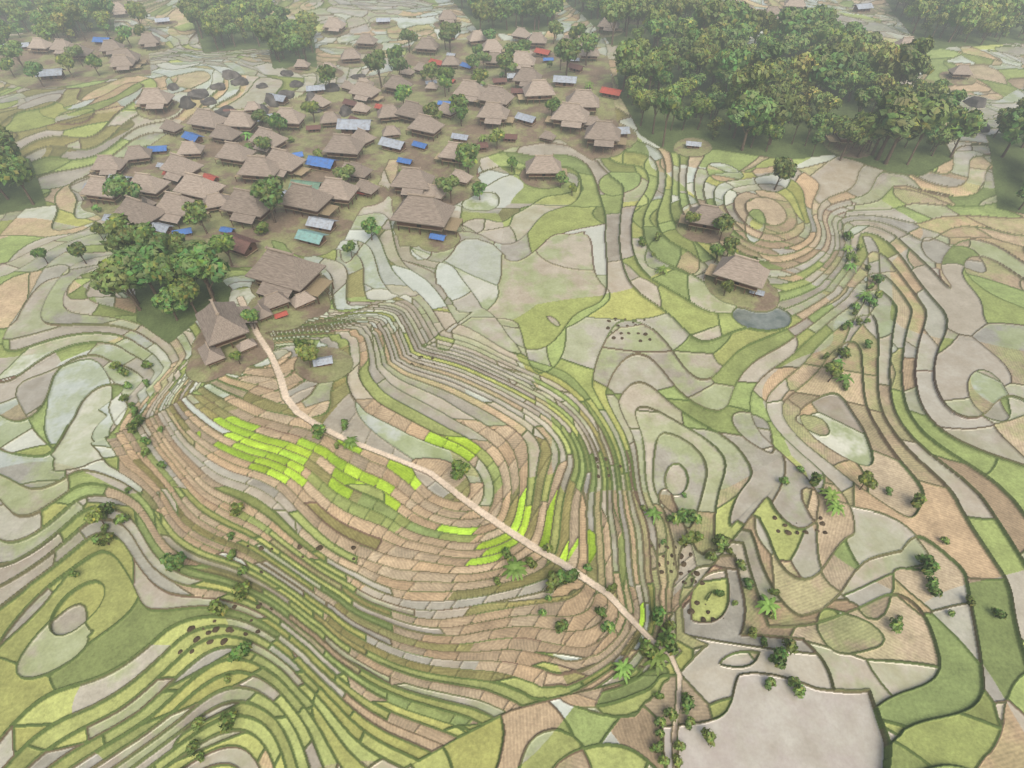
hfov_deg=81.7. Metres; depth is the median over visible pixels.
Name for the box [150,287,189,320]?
grove tree
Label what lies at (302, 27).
tree
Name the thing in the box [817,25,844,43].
forest tree
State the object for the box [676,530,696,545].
shrub
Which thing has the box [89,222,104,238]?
single tree
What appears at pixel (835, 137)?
house
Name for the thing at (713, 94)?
forest tree
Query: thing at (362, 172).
house
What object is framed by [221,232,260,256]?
shed
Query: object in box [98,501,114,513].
shrub
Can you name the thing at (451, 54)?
shed
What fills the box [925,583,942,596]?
shrub
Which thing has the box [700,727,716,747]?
shrub
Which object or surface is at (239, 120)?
house
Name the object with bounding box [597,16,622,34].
house
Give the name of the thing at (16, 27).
hamlet tree
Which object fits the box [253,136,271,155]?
village tree
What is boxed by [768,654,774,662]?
shrub
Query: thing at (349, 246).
single tree
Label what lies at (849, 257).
shrub
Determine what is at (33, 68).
hamlet tree
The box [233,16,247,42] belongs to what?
tree
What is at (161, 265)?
grove tree
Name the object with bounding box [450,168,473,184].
house
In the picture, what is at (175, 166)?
house
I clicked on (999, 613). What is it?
shrub
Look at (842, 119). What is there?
single tree
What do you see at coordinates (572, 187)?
single tree
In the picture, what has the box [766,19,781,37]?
forest tree
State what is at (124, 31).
hamlet tree
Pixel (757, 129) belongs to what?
forest tree
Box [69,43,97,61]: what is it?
house
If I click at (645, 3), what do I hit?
tree
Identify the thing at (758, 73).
forest tree
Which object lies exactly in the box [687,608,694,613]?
straw heap
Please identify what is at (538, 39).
shed
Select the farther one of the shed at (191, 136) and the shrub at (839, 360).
the shed at (191, 136)
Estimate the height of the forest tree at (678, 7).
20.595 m
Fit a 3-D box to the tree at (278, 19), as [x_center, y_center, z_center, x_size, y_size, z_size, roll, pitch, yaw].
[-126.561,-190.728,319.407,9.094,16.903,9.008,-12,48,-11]
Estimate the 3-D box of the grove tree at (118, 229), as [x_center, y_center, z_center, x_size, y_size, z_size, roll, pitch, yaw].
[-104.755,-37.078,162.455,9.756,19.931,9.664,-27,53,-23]
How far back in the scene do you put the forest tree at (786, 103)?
212.09 m
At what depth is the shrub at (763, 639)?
105.22 m
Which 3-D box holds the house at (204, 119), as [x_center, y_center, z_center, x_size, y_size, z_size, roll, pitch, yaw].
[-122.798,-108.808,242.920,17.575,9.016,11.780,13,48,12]
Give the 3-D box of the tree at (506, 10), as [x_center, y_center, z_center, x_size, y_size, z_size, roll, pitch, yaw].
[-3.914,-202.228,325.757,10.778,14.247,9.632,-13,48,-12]
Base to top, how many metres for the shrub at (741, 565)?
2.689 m
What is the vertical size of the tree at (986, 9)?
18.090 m
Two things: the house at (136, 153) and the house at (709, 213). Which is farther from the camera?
the house at (136, 153)
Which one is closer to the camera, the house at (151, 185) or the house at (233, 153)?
the house at (151, 185)
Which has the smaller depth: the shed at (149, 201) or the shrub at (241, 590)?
the shrub at (241, 590)
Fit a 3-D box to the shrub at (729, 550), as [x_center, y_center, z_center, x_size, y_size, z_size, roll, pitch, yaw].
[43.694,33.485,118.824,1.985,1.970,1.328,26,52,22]
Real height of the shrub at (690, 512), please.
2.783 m
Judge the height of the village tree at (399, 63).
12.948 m
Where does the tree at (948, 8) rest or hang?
on the terrain ground
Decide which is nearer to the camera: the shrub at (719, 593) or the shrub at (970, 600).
the shrub at (970, 600)
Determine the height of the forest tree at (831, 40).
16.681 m
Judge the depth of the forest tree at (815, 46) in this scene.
253.20 m
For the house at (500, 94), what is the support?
on the terrain ground
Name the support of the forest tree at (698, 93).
on the terrain ground
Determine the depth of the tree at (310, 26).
305.54 m
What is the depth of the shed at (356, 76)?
288.57 m
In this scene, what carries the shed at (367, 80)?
on the terrain ground
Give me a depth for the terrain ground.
132.32 m
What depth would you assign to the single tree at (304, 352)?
137.30 m
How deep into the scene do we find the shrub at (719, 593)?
112.71 m
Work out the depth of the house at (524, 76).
261.44 m
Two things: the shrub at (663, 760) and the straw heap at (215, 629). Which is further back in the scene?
the straw heap at (215, 629)
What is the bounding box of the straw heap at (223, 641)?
[220,638,227,644]
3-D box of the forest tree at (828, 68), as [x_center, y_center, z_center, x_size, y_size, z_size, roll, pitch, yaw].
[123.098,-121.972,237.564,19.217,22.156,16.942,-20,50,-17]
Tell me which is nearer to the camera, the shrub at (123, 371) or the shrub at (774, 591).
the shrub at (774, 591)
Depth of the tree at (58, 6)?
308.95 m
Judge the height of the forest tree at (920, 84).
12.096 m
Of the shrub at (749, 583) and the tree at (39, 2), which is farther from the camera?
the tree at (39, 2)
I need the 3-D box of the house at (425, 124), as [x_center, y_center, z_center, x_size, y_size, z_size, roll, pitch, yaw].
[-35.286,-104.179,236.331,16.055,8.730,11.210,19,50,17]
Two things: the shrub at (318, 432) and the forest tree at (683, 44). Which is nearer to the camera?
the shrub at (318, 432)
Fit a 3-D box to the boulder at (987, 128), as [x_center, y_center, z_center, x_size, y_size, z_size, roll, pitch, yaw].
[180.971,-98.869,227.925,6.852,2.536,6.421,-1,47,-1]
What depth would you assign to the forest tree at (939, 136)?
207.50 m
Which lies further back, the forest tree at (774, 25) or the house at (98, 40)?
the house at (98, 40)
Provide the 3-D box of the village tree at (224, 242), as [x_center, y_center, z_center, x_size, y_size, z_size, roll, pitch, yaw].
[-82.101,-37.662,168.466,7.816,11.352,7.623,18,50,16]
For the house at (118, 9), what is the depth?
357.45 m
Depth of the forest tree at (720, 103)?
232.04 m
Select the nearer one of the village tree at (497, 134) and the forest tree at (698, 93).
the village tree at (497, 134)
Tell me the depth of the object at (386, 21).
339.56 m
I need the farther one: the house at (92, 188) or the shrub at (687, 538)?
the house at (92, 188)
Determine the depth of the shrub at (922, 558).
113.45 m
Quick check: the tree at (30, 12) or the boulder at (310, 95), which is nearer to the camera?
the boulder at (310, 95)
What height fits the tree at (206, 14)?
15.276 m
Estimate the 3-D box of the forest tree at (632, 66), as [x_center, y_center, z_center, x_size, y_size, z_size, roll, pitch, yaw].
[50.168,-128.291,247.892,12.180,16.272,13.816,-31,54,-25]
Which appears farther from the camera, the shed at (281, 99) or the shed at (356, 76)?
the shed at (356, 76)
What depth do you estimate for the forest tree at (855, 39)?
256.24 m
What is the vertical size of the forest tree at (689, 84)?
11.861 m
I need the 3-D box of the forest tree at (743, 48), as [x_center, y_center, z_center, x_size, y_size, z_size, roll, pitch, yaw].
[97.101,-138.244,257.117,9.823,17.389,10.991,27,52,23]
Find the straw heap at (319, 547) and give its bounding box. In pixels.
[316,545,322,550]
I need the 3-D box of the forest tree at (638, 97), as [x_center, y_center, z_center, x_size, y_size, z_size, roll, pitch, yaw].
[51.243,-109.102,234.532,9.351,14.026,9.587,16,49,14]
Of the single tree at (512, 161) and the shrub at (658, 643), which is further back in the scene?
the single tree at (512, 161)
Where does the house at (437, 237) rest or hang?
on the terrain ground
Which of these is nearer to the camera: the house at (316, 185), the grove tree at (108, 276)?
the grove tree at (108, 276)
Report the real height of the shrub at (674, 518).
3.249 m
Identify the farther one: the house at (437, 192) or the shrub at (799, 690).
the house at (437, 192)
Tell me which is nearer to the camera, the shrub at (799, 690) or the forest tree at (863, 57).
the shrub at (799, 690)
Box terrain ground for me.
[0,0,1023,767]
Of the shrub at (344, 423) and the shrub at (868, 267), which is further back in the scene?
the shrub at (868, 267)
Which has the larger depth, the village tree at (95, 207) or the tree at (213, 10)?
the tree at (213, 10)
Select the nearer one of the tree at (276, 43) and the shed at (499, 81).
the shed at (499, 81)
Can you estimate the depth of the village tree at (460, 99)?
237.91 m
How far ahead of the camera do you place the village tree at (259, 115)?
241.86 m
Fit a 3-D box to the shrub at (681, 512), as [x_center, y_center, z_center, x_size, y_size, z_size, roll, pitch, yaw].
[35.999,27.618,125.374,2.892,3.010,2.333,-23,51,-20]
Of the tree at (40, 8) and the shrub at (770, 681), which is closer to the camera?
the shrub at (770, 681)
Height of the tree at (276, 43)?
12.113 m
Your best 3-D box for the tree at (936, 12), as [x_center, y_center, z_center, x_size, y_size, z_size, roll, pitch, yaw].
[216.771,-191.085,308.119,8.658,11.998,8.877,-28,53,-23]
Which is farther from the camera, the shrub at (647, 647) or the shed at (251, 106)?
the shed at (251, 106)
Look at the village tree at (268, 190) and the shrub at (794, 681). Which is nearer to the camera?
the shrub at (794, 681)
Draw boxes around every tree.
[0,0,20,27]
[0,25,12,39]
[0,36,6,56]
[0,39,24,67]
[0,57,14,77]
[0,124,8,137]
[0,128,21,157]
[0,154,35,204]
[0,155,8,199]
[5,6,28,31]
[8,22,23,37]
[16,0,34,10]
[22,61,43,86]
[27,9,41,19]
[30,11,44,23]
[30,25,39,34]
[30,247,47,263]
[33,0,42,8]
[36,15,54,39]
[37,4,45,15]
[37,19,59,37]
[37,31,52,40]
[42,1,63,32]
[50,12,74,42]
[52,0,81,36]
[53,51,74,77]
[61,3,86,41]
[63,44,82,66]
[64,17,75,37]
[66,241,86,263]
[77,5,90,32]
[80,9,93,31]
[83,0,114,31]
[83,504,104,523]
[84,54,101,75]
[87,6,103,30]
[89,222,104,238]
[89,255,144,310]
[91,204,101,212]
[93,9,110,35]
[97,23,109,36]
[99,222,137,252]
[102,172,141,198]
[103,212,135,248]
[109,240,169,293]
[114,24,132,47]
[114,34,124,43]
[124,0,147,23]
[128,280,144,304]
[132,221,170,252]
[133,24,144,35]
[140,252,185,286]
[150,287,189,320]
[159,234,184,249]
[159,245,187,253]
[167,273,200,312]
[168,231,185,244]
[173,240,229,301]
[176,0,202,33]
[180,250,217,295]
[181,200,207,233]
[183,4,205,38]
[186,14,196,30]
[199,13,216,42]
[200,0,220,9]
[200,14,226,47]
[200,17,223,50]
[204,7,220,13]
[208,232,235,265]
[216,0,230,11]
[221,10,233,21]
[221,22,240,46]
[224,16,232,42]
[228,0,246,31]
[228,351,241,363]
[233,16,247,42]
[238,0,255,10]
[240,132,253,140]
[240,308,258,328]
[242,12,261,45]
[250,109,269,126]
[250,175,284,222]
[251,17,280,59]
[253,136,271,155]
[254,221,269,234]
[255,0,274,15]
[267,112,287,134]
[268,31,288,58]
[268,36,286,61]
[269,14,283,25]
[272,5,290,21]
[280,24,296,54]
[281,19,297,25]
[283,24,307,54]
[285,33,306,58]
[289,27,312,60]
[293,338,308,347]
[294,10,318,25]
[294,343,319,367]
[300,20,316,52]
[300,100,318,122]
[312,148,322,156]
[315,64,336,88]
[332,164,355,182]
[341,240,355,257]
[361,217,380,239]
[362,49,386,87]
[386,44,403,70]
[388,56,408,75]
[393,84,411,103]
[399,28,418,52]
[419,70,426,80]
[422,61,440,81]
[422,102,442,118]
[435,174,459,203]
[437,66,455,91]
[438,21,460,52]
[438,32,450,49]
[438,74,451,96]
[448,93,467,121]
[449,459,470,479]
[455,106,467,126]
[455,143,479,173]
[465,53,480,73]
[467,0,483,4]
[470,68,488,83]
[471,0,491,29]
[471,181,486,199]
[472,44,482,53]
[476,50,491,69]
[479,134,488,141]
[482,0,494,22]
[482,28,495,38]
[488,128,504,148]
[489,6,497,27]
[494,0,509,21]
[495,2,515,29]
[496,52,517,77]
[503,42,521,53]
[506,156,517,171]
[511,0,523,26]
[515,3,529,26]
[517,39,531,51]
[523,0,548,30]
[526,3,549,29]
[544,0,556,25]
[544,97,560,115]
[548,19,563,43]
[551,0,563,20]
[554,45,562,69]
[555,171,568,187]
[556,37,584,75]
[568,29,578,38]
[568,183,577,192]
[570,22,586,35]
[579,32,601,65]
[585,0,599,18]
[585,81,592,89]
[599,0,614,9]
[599,0,627,44]
[612,657,633,683]
[613,38,646,91]
[616,57,645,97]
[617,0,628,31]
[618,37,651,55]
[622,0,642,36]
[625,74,647,104]
[631,27,643,39]
[631,90,653,125]
[635,13,644,27]
[635,89,650,112]
[636,0,648,24]
[642,4,654,33]
[642,4,670,46]
[642,51,664,89]
[643,73,654,88]
[643,646,669,675]
[644,87,664,133]
[646,0,658,6]
[646,45,676,88]
[648,16,671,46]
[652,66,672,89]
[654,81,685,146]
[657,0,676,12]
[659,2,672,38]
[659,43,680,71]
[660,36,674,45]
[667,36,691,69]
[668,13,677,34]
[670,0,688,37]
[670,17,684,37]
[671,103,682,129]
[676,16,697,37]
[676,106,694,130]
[677,58,696,77]
[678,77,697,103]
[680,51,696,76]
[683,44,717,90]
[684,0,703,16]
[685,25,704,76]
[685,211,701,230]
[687,72,707,90]
[690,90,705,100]
[691,96,716,129]
[692,8,709,28]
[692,33,718,88]
[696,0,719,28]
[704,49,724,91]
[706,81,726,93]
[707,0,740,24]
[707,24,727,46]
[707,91,718,118]
[707,116,725,139]
[709,244,724,262]
[711,90,726,115]
[711,213,734,239]
[712,19,732,28]
[713,92,726,116]
[716,48,750,91]
[720,25,742,45]
[720,44,740,84]
[720,279,733,294]
[722,69,753,88]
[723,36,746,48]
[723,237,739,255]
[724,1,751,24]
[724,87,741,129]
[724,89,777,150]
[729,43,750,50]
[730,18,757,42]
[730,61,770,138]
[744,59,752,67]
[745,122,765,147]
[747,9,776,42]
[747,43,757,50]
[751,54,771,65]
[752,40,787,61]
[752,57,786,85]
[753,82,773,97]
[756,34,775,46]
[763,119,784,151]
[764,82,791,97]
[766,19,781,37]
[768,20,795,57]
[768,93,799,144]
[772,156,797,189]
[777,6,821,55]
[778,108,795,125]
[780,33,809,57]
[781,56,791,68]
[781,69,796,78]
[781,73,802,94]
[788,51,818,91]
[789,93,804,122]
[791,104,810,144]
[798,20,831,46]
[800,86,822,114]
[804,114,823,145]
[808,49,853,86]
[810,91,832,106]
[810,130,825,156]
[811,4,838,19]
[811,41,831,51]
[814,111,839,133]
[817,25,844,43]
[817,95,842,112]
[818,41,854,91]
[821,32,838,45]
[821,70,851,92]
[823,18,845,28]
[824,361,843,381]
[833,29,867,51]
[833,114,849,134]
[834,117,870,160]
[838,70,860,99]
[843,51,869,99]
[844,21,867,32]
[847,56,879,101]
[854,85,882,111]
[854,109,886,157]
[857,30,872,42]
[858,470,877,489]
[859,42,882,57]
[860,30,883,43]
[863,43,903,88]
[863,71,883,107]
[867,135,884,152]
[870,73,894,112]
[871,108,886,155]
[872,87,944,160]
[876,90,950,164]
[878,39,893,46]
[889,81,912,92]
[896,55,931,83]
[898,34,934,81]
[903,0,938,33]
[906,108,950,164]
[910,0,914,23]
[911,53,934,84]
[912,78,927,90]
[913,82,932,91]
[913,86,938,98]
[921,8,938,28]
[925,84,949,95]
[926,125,952,151]
[927,0,951,21]
[927,126,954,155]
[931,78,949,92]
[932,12,949,36]
[939,4,956,37]
[939,88,967,107]
[941,0,958,9]
[944,107,987,157]
[947,106,959,123]
[948,0,980,41]
[960,0,983,34]
[962,2,993,41]
[978,20,1001,44]
[982,0,1016,38]
[989,0,1023,35]
[993,107,1011,137]
[994,7,1020,37]
[996,15,1014,41]
[997,105,1023,157]
[1005,14,1023,37]
[1016,97,1023,106]
[1016,182,1023,209]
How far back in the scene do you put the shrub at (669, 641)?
103.28 m
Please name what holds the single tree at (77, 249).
on the terrain ground
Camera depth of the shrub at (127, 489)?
123.48 m
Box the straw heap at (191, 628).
[187,625,194,631]
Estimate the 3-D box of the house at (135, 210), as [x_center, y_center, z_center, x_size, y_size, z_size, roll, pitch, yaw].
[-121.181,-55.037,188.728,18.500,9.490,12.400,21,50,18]
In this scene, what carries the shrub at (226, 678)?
on the terrain ground
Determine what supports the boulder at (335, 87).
on the terrain ground
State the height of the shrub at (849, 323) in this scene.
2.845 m
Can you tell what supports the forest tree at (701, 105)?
on the terrain ground
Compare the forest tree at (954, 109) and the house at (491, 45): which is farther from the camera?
the house at (491, 45)
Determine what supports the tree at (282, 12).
on the terrain ground
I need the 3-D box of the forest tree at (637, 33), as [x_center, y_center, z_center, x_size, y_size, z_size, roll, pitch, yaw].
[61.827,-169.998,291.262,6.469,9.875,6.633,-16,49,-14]
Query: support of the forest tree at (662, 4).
on the terrain ground
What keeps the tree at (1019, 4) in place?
on the terrain ground
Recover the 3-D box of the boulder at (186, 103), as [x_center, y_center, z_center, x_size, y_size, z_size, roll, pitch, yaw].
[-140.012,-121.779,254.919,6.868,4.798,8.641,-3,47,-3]
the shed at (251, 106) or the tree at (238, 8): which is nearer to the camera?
the shed at (251, 106)
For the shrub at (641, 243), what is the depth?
180.60 m
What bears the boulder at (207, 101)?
on the terrain ground
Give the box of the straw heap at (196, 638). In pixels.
[193,636,200,642]
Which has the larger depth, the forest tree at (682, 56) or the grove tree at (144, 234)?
the forest tree at (682, 56)
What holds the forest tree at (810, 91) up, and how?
on the terrain ground
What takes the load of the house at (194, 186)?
on the terrain ground
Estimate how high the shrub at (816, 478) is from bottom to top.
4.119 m
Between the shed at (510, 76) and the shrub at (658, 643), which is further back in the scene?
the shed at (510, 76)
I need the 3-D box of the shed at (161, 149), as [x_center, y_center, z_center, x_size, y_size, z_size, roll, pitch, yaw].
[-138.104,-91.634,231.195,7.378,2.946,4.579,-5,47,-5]
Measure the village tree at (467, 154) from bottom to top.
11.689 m
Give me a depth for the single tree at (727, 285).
163.94 m
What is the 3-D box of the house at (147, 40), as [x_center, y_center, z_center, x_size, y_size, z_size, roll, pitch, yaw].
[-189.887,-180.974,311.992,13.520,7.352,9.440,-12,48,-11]
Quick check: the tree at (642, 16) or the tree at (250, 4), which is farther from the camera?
the tree at (250, 4)
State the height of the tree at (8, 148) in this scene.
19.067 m
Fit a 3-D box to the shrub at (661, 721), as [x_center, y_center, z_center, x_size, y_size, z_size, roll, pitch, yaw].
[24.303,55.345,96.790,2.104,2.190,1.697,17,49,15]
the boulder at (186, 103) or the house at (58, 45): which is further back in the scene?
the house at (58, 45)
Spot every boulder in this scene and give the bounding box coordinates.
[167,83,178,90]
[178,96,195,109]
[187,88,208,99]
[200,97,216,105]
[209,82,225,90]
[214,105,233,116]
[222,69,241,79]
[230,77,248,85]
[256,82,267,88]
[260,104,269,113]
[264,93,279,106]
[277,90,294,98]
[280,70,293,76]
[289,80,303,87]
[305,91,314,101]
[324,82,339,91]
[339,105,353,116]
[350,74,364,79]
[963,96,986,107]
[980,124,990,132]
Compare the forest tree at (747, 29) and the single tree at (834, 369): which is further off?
the forest tree at (747, 29)
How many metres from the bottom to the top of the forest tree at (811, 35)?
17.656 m
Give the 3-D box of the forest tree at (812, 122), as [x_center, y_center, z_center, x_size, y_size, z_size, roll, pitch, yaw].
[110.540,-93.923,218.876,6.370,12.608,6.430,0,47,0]
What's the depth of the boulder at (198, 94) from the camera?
259.15 m
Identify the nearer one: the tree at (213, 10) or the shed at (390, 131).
the shed at (390, 131)
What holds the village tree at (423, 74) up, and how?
on the terrain ground
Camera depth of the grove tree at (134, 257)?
150.57 m
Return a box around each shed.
[102,214,110,220]
[108,174,132,181]
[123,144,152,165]
[140,196,156,205]
[147,145,167,154]
[155,162,163,167]
[159,118,184,136]
[172,227,191,236]
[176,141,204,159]
[181,131,203,143]
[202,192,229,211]
[203,173,220,181]
[244,101,260,114]
[270,93,288,105]
[292,151,303,157]
[306,84,324,93]
[306,125,320,132]
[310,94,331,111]
[320,111,340,128]
[339,80,354,91]
[342,98,357,108]
[351,102,371,115]
[351,127,376,146]
[356,78,373,84]
[374,103,381,109]
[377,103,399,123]
[382,125,400,138]
[396,157,412,166]
[400,67,415,78]
[411,141,428,150]
[413,61,424,73]
[425,82,437,91]
[428,58,442,67]
[437,100,450,105]
[438,102,456,119]
[442,56,459,69]
[446,52,455,56]
[459,62,472,70]
[466,30,486,46]
[472,142,488,151]
[484,52,499,66]
[492,78,506,85]
[503,134,517,141]
[507,73,515,81]
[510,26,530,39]
[511,88,523,95]
[514,112,536,125]
[527,32,546,48]
[534,47,551,57]
[539,130,555,143]
[543,57,553,62]
[568,63,583,72]
[570,58,579,62]
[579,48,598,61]
[599,86,623,98]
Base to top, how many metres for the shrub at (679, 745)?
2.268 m
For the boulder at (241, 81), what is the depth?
269.89 m
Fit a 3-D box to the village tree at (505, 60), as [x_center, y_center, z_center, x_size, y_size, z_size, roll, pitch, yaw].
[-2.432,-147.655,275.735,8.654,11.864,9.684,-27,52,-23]
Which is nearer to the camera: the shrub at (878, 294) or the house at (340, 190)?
the shrub at (878, 294)
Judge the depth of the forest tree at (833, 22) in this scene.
276.51 m
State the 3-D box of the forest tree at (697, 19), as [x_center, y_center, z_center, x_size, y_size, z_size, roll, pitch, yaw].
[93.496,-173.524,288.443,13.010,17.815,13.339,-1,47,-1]
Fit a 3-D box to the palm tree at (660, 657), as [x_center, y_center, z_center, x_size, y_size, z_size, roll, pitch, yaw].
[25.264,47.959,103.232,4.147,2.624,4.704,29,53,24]
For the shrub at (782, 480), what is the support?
on the terrain ground
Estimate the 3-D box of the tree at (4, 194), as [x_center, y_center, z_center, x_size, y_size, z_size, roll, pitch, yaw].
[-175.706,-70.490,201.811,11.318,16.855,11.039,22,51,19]
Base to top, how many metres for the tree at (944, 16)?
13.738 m
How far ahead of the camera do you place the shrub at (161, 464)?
125.79 m
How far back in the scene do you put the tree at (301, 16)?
322.01 m
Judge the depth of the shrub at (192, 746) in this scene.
97.69 m
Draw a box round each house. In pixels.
[21,42,29,49]
[27,37,52,54]
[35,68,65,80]
[49,38,72,56]
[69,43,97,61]
[79,174,122,204]
[89,154,128,175]
[92,37,112,44]
[98,39,124,58]
[108,47,147,65]
[109,2,127,17]
[109,54,142,73]
[113,194,167,224]
[130,171,170,199]
[134,87,174,114]
[138,32,167,50]
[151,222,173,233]
[154,17,169,24]
[155,190,211,228]
[159,152,204,183]
[172,171,229,199]
[186,107,226,132]
[195,298,259,347]
[197,341,225,368]
[208,123,242,143]
[215,140,256,167]
[219,187,276,229]
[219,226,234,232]
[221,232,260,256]
[223,109,257,131]
[234,154,279,183]
[236,338,256,353]
[245,245,333,307]
[248,126,288,154]
[251,303,272,321]
[257,291,289,311]
[266,146,310,181]
[268,106,306,130]
[273,310,287,318]
[277,181,339,218]
[288,179,321,189]
[289,291,315,309]
[293,59,310,69]
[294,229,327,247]
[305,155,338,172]
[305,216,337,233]
[312,355,332,366]
[318,176,359,208]
[321,17,346,32]
[321,132,365,161]
[323,62,336,68]
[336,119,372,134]
[341,48,360,62]
[348,80,384,104]
[350,161,372,181]
[354,32,377,49]
[356,178,379,198]
[356,191,371,196]
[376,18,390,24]
[378,136,407,152]
[381,74,412,94]
[389,192,464,236]
[390,166,438,200]
[394,99,425,121]
[405,112,444,141]
[412,37,439,55]
[423,183,446,200]
[429,233,446,242]
[434,140,465,168]
[438,10,459,22]
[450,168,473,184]
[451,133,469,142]
[453,79,485,106]
[474,84,514,107]
[476,100,516,129]
[482,38,504,53]
[503,50,535,71]
[512,66,542,87]
[517,79,554,104]
[525,154,567,180]
[545,101,589,134]
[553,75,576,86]
[566,88,599,115]
[584,115,599,127]
[584,119,628,150]
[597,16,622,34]
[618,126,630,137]
[675,203,725,233]
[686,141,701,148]
[704,253,769,296]
[749,290,764,296]
[765,6,779,18]
[779,0,805,8]
[822,127,875,148]
[853,3,873,12]
[894,36,914,44]
[948,64,972,79]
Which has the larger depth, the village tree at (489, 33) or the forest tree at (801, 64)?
the village tree at (489, 33)
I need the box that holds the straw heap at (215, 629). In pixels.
[212,626,219,632]
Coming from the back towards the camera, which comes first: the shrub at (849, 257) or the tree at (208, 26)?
the tree at (208, 26)
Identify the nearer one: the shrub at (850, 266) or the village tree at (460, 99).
the shrub at (850, 266)
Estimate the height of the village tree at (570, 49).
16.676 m
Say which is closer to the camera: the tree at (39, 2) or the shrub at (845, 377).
the shrub at (845, 377)
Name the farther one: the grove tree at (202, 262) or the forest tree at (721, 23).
the forest tree at (721, 23)
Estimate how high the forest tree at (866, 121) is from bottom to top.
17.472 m
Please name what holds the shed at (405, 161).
on the terrain ground
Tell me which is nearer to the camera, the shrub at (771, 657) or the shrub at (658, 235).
the shrub at (771, 657)
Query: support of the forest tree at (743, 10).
on the terrain ground
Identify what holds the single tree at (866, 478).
on the terrain ground
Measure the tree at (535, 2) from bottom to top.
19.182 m
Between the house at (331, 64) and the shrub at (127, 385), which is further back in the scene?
the house at (331, 64)
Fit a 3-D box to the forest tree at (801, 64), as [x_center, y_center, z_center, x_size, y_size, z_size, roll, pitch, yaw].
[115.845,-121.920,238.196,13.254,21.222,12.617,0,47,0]
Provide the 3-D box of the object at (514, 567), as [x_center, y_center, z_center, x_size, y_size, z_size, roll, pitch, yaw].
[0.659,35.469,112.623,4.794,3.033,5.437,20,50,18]
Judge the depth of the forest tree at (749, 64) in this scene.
242.06 m
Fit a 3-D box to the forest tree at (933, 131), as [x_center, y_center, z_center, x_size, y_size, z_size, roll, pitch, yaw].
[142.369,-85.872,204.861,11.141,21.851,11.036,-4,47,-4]
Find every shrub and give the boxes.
[68,570,79,577]
[91,533,102,545]
[95,531,116,546]
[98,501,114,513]
[100,523,108,531]
[108,360,120,369]
[113,513,129,524]
[116,367,129,376]
[118,394,128,401]
[122,381,132,388]
[124,487,131,493]
[125,422,139,433]
[131,406,137,416]
[131,415,143,425]
[140,436,150,444]
[140,448,150,457]
[141,360,152,368]
[142,379,149,387]
[156,461,166,468]
[157,426,163,431]
[159,551,186,571]
[185,739,201,756]
[190,716,204,731]
[195,751,204,762]
[207,598,228,616]
[218,707,240,733]
[223,674,230,683]
[225,549,236,561]
[226,641,251,662]
[227,531,234,539]
[228,502,244,516]
[231,580,250,601]
[237,566,248,575]
[311,424,326,438]
[334,442,340,448]
[341,419,348,430]
[342,436,358,448]
[494,577,500,585]
[501,546,512,560]
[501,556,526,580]
[525,556,537,568]
[538,608,546,616]
[542,543,553,553]
[545,570,560,593]
[545,595,551,601]
[553,569,564,586]
[553,619,568,633]
[562,568,579,584]
[583,564,592,570]
[594,606,606,619]
[600,620,615,633]
[605,583,617,591]
[638,239,646,246]
[639,636,658,659]
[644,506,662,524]
[648,740,664,752]
[652,605,665,625]
[653,692,664,699]
[654,231,661,240]
[654,639,663,647]
[654,717,665,727]
[655,265,669,274]
[655,729,664,738]
[657,626,675,638]
[657,754,669,765]
[661,631,678,655]
[663,707,678,721]
[664,620,676,630]
[666,512,681,524]
[672,752,682,767]
[673,740,685,751]
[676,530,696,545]
[677,508,687,519]
[681,516,689,523]
[681,692,696,714]
[685,716,695,730]
[687,509,696,515]
[687,513,701,523]
[693,531,704,542]
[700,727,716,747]
[705,551,717,561]
[711,534,717,544]
[713,589,724,597]
[715,533,729,552]
[725,547,733,554]
[732,600,737,605]
[736,558,746,570]
[745,578,753,590]
[748,626,756,637]
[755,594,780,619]
[760,636,767,646]
[764,676,776,690]
[767,588,780,595]
[768,612,774,618]
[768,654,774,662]
[772,646,788,669]
[779,476,789,484]
[781,637,798,655]
[788,676,800,686]
[792,683,806,698]
[796,466,804,472]
[809,471,822,486]
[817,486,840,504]
[822,352,830,358]
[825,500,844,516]
[832,359,845,366]
[832,373,853,383]
[837,346,851,358]
[840,244,853,252]
[842,382,849,390]
[843,230,853,240]
[843,262,857,272]
[843,320,853,327]
[846,254,852,261]
[851,302,859,308]
[852,308,858,315]
[853,255,859,262]
[855,290,871,301]
[855,317,862,324]
[856,243,863,250]
[863,295,872,303]
[864,264,871,270]
[865,339,872,348]
[866,282,874,288]
[867,298,878,306]
[871,273,884,283]
[874,290,883,298]
[886,486,892,495]
[889,617,903,633]
[910,492,926,507]
[915,554,934,563]
[921,558,940,576]
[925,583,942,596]
[926,576,938,586]
[939,536,949,544]
[948,609,955,616]
[965,594,975,605]
[991,607,1006,618]
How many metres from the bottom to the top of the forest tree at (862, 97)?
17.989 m
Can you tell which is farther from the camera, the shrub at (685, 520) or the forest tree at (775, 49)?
the forest tree at (775, 49)
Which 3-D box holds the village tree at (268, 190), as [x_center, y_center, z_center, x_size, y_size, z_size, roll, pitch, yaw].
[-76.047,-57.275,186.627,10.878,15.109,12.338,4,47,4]
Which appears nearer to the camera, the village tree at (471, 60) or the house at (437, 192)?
the house at (437, 192)
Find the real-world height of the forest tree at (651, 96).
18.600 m
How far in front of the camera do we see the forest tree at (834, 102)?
221.73 m
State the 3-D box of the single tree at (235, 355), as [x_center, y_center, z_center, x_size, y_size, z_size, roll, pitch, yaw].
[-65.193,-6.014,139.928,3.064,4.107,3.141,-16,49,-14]

